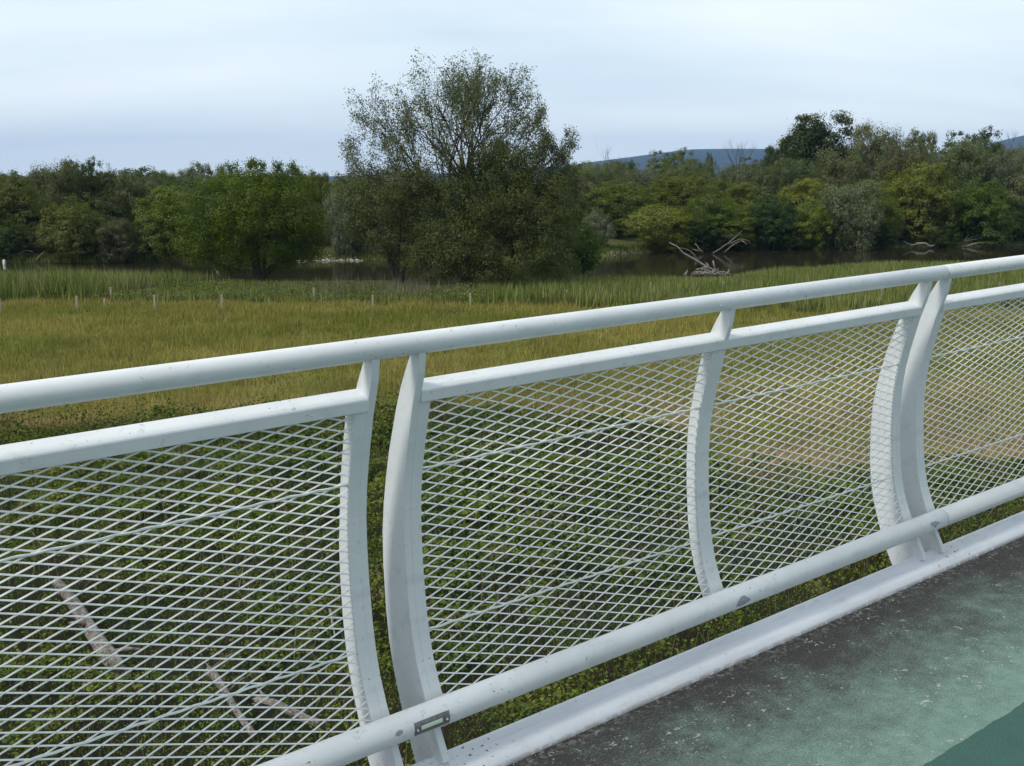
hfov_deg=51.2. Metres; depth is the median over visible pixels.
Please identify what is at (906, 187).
broadleaf tree
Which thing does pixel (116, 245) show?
bushy tree
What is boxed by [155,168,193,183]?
willow tree
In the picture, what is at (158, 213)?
broadleaf tree
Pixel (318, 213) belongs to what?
broadleaf tree
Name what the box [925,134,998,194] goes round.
willow tree
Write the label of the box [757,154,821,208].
willow tree
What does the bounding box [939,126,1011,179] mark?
broadleaf tree
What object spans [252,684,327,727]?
broken branch
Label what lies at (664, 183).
broadleaf tree
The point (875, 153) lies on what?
willow tree
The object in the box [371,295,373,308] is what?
fence post
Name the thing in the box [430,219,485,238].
bushy tree
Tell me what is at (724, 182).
broadleaf tree
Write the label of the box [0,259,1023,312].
reeds
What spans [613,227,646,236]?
bushy tree
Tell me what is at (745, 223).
broadleaf tree
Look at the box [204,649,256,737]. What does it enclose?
broken branch
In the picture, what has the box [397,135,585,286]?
dense dark tree
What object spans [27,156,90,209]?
willow tree
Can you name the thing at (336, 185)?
willow tree
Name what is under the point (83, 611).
broken log
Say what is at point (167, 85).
sky
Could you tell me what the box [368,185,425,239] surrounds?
willow tree
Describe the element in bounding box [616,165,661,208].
willow tree
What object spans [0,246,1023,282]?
river
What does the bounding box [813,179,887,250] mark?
willow tree
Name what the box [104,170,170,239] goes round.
willow tree
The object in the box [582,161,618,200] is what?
willow tree
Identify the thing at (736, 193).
broadleaf tree
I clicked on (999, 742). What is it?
deck stripe
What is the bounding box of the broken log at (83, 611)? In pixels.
[52,578,141,678]
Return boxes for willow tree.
[0,167,39,226]
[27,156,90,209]
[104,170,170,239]
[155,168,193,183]
[212,162,242,206]
[315,175,348,212]
[321,187,381,257]
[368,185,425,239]
[580,166,604,197]
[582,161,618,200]
[591,157,629,178]
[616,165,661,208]
[661,163,705,182]
[686,154,719,182]
[713,163,747,190]
[726,162,781,194]
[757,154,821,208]
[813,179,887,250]
[814,149,877,197]
[842,118,905,181]
[875,138,933,196]
[915,149,960,184]
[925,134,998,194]
[930,177,972,225]
[967,152,1023,220]
[992,139,1023,176]
[1001,174,1023,217]
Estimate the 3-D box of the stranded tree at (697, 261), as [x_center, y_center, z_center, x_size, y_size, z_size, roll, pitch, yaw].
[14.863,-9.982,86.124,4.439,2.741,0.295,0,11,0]
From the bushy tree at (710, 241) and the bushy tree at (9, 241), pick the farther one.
the bushy tree at (710, 241)
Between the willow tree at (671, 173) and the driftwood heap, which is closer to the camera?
the driftwood heap
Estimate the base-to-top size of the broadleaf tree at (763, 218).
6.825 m
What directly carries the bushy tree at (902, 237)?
on the ground at (448, 730)
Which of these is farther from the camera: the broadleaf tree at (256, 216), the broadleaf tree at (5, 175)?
the broadleaf tree at (5, 175)
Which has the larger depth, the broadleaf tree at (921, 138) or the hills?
the hills
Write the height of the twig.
0.178 m
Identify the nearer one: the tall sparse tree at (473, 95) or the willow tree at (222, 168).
the tall sparse tree at (473, 95)
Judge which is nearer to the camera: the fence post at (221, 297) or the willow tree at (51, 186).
the fence post at (221, 297)
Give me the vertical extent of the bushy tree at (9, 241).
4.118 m
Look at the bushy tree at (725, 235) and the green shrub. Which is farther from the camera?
the bushy tree at (725, 235)
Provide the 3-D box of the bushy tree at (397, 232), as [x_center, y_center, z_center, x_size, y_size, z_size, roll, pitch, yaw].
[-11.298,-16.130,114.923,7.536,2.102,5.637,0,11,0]
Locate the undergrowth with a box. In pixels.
[0,398,1023,765]
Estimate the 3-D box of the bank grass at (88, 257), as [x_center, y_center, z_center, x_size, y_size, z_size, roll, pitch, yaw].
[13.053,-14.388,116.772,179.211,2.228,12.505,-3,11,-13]
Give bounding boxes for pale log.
[903,241,933,246]
[958,235,980,246]
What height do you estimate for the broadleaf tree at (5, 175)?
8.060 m
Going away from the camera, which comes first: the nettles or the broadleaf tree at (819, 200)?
the nettles
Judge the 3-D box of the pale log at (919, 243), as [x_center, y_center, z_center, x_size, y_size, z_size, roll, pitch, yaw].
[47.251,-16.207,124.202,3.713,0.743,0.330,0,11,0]
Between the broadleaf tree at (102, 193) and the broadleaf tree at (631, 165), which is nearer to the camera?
the broadleaf tree at (102, 193)
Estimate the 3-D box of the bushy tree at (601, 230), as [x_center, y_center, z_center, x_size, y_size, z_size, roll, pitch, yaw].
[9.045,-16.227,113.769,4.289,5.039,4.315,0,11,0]
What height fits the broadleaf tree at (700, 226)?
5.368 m
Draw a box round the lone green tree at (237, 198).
[165,156,332,282]
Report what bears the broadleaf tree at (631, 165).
on the ground at (448, 730)
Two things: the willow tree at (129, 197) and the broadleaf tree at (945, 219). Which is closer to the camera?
the willow tree at (129, 197)
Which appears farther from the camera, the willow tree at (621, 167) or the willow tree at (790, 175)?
the willow tree at (621, 167)
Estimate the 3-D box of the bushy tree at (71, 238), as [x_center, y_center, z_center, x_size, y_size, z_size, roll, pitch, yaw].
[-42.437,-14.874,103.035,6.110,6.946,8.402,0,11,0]
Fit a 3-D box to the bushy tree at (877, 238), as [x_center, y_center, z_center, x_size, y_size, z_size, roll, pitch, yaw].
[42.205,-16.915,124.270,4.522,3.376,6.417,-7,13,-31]
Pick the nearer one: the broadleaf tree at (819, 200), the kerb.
the kerb
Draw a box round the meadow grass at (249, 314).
[0,294,1023,494]
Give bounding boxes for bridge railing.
[0,255,1023,765]
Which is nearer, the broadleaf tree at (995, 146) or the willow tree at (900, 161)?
the willow tree at (900, 161)
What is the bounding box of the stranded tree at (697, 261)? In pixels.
[669,242,722,275]
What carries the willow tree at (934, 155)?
on the ground at (448, 730)
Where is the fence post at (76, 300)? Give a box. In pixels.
[75,296,78,312]
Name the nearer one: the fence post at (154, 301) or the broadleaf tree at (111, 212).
the fence post at (154, 301)
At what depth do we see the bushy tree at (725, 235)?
119.86 m
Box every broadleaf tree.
[0,170,24,231]
[0,173,57,242]
[6,203,60,239]
[59,198,133,231]
[60,155,105,211]
[83,168,134,220]
[117,165,173,184]
[132,182,202,260]
[144,169,181,195]
[163,177,209,234]
[178,160,216,207]
[207,200,282,240]
[256,168,308,212]
[282,205,331,243]
[299,170,334,224]
[406,193,456,232]
[440,179,504,226]
[562,160,600,173]
[568,175,600,229]
[581,180,658,234]
[581,199,637,237]
[603,160,641,177]
[623,158,637,176]
[634,175,685,219]
[645,146,696,178]
[647,176,719,227]
[657,208,717,250]
[674,171,723,195]
[686,193,743,247]
[701,178,744,203]
[701,210,760,248]
[705,152,712,170]
[715,181,774,212]
[733,203,772,240]
[739,156,770,176]
[745,195,795,249]
[767,203,819,244]
[776,176,832,209]
[789,201,834,249]
[807,194,858,244]
[841,178,897,225]
[871,196,904,247]
[876,193,932,233]
[882,160,963,240]
[901,127,940,161]
[933,201,981,235]
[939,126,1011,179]
[944,176,1021,244]
[1001,199,1023,238]
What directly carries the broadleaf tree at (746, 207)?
on the ground at (448, 730)
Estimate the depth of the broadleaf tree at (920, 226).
127.75 m
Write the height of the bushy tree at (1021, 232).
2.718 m
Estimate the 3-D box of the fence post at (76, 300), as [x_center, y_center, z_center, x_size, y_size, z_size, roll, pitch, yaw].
[-24.608,-4.150,60.434,0.116,1.580,0.116,0,11,0]
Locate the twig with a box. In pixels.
[329,608,334,634]
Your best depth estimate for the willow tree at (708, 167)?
200.19 m
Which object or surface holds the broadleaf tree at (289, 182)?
on the ground at (448, 730)
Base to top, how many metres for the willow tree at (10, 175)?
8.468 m
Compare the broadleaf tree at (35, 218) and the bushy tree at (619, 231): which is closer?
the broadleaf tree at (35, 218)
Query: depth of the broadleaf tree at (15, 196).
108.67 m
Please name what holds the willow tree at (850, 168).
on the ground at (448, 730)
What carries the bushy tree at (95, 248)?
on the ground at (448, 730)
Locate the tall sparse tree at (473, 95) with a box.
[330,48,587,281]
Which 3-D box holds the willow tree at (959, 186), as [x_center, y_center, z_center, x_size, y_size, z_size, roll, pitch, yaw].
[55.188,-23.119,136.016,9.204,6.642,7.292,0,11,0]
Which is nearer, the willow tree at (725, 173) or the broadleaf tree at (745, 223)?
the broadleaf tree at (745, 223)
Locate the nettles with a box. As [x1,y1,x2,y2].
[22,279,511,301]
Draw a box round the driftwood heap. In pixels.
[684,263,731,276]
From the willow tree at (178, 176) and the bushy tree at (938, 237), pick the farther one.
the willow tree at (178, 176)
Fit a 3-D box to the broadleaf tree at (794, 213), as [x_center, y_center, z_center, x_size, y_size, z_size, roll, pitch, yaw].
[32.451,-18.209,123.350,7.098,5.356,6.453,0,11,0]
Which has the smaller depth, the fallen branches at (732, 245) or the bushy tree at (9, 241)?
the bushy tree at (9, 241)
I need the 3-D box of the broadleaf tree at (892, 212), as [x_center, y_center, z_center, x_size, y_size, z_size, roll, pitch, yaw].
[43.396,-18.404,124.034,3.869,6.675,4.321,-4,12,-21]
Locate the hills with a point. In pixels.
(720, 157)
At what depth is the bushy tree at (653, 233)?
115.99 m
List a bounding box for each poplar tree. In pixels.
[760,138,791,175]
[772,110,870,182]
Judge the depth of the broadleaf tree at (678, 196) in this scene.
129.41 m
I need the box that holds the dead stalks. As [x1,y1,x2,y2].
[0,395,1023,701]
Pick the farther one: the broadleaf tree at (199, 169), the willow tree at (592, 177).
the willow tree at (592, 177)
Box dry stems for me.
[122,272,491,300]
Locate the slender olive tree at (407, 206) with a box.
[329,157,445,284]
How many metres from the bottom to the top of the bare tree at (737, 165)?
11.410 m
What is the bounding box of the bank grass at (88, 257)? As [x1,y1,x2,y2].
[0,236,1023,262]
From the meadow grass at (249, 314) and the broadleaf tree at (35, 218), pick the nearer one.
the meadow grass at (249, 314)
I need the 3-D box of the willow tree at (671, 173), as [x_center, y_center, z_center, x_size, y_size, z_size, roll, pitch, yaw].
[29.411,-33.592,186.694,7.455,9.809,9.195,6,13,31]
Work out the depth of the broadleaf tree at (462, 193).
134.64 m
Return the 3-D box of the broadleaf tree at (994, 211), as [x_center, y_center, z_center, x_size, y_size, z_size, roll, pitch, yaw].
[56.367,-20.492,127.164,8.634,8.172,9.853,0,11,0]
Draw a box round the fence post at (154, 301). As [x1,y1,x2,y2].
[153,295,155,309]
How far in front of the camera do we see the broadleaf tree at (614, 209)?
121.70 m
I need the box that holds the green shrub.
[561,222,607,277]
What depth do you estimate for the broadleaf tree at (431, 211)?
122.84 m
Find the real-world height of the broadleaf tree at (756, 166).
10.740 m
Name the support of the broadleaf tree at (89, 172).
on the ground at (448, 730)
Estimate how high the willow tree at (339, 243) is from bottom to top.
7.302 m
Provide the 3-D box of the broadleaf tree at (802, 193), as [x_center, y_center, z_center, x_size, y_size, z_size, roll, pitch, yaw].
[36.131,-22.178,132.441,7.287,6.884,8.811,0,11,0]
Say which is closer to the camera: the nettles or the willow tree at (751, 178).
the nettles
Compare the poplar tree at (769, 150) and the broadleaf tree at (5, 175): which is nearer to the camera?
the broadleaf tree at (5, 175)
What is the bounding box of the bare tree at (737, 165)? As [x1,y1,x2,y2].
[723,139,757,179]
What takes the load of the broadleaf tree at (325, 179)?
on the ground at (448, 730)
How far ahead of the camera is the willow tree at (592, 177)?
156.18 m
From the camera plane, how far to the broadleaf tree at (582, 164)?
171.25 m
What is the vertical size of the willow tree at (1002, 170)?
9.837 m
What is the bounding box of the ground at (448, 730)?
[0,180,1023,765]
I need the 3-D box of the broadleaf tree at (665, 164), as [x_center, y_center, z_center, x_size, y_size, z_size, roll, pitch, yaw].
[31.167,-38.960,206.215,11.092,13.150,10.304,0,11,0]
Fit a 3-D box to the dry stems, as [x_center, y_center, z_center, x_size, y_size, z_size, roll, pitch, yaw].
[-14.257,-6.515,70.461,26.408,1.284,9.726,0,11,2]
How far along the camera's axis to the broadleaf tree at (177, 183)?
119.88 m
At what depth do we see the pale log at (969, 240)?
126.09 m
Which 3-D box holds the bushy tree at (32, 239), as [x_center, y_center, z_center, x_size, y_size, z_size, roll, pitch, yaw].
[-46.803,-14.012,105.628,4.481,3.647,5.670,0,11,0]
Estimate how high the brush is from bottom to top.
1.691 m
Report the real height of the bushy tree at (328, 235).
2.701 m
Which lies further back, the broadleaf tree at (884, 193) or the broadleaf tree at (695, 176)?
the broadleaf tree at (695, 176)
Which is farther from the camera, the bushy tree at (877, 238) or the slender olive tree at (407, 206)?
the bushy tree at (877, 238)
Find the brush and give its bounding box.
[0,381,759,523]
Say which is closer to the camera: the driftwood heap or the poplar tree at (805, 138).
the driftwood heap
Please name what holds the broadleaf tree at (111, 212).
on the ground at (448, 730)
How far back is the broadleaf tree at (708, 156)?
254.24 m
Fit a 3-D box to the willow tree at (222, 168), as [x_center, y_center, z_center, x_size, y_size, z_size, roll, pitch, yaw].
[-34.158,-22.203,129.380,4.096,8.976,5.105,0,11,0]
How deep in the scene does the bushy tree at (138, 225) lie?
105.08 m
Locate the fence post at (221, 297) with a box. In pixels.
[220,295,222,308]
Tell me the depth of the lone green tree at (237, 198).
77.94 m
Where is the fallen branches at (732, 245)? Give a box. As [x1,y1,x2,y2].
[713,235,749,252]
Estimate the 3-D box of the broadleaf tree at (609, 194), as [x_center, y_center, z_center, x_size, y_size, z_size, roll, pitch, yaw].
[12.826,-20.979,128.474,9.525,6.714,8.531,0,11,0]
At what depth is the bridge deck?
3.30 m
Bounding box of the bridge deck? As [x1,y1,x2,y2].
[508,536,1023,765]
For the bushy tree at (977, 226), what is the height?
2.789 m
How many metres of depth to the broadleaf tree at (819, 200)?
123.91 m
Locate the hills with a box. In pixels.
[20,135,1023,179]
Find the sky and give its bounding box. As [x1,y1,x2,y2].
[0,0,1023,176]
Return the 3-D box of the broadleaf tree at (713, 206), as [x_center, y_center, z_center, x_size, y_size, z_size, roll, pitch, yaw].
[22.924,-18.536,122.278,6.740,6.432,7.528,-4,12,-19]
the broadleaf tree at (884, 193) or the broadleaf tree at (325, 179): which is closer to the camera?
the broadleaf tree at (325, 179)
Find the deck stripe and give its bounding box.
[923,702,1023,765]
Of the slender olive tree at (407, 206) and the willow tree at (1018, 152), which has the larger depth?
the willow tree at (1018, 152)
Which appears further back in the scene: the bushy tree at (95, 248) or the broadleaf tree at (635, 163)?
the broadleaf tree at (635, 163)
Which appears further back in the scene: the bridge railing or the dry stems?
the dry stems
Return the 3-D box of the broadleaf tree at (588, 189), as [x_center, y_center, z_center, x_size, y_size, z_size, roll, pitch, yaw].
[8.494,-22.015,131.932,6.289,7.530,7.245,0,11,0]
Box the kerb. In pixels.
[410,511,1023,765]
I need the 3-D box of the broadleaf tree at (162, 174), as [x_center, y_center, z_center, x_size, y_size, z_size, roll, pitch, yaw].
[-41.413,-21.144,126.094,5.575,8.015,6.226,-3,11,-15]
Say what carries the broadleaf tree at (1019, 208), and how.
on the ground at (448, 730)
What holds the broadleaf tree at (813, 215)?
on the ground at (448, 730)
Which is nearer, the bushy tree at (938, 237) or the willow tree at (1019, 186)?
the bushy tree at (938, 237)
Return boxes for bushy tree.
[0,218,37,259]
[18,223,56,254]
[35,192,108,263]
[74,213,123,253]
[95,216,140,263]
[126,221,164,255]
[179,212,213,252]
[312,220,333,243]
[382,226,440,242]
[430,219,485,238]
[576,207,616,246]
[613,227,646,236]
[619,203,695,251]
[671,224,722,250]
[718,225,752,249]
[865,225,900,248]
[893,225,925,242]
[925,225,964,247]
[940,217,1005,236]
[992,220,1023,239]
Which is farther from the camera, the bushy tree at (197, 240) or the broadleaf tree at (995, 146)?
the broadleaf tree at (995, 146)
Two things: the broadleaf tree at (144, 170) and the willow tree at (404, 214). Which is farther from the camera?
the broadleaf tree at (144, 170)

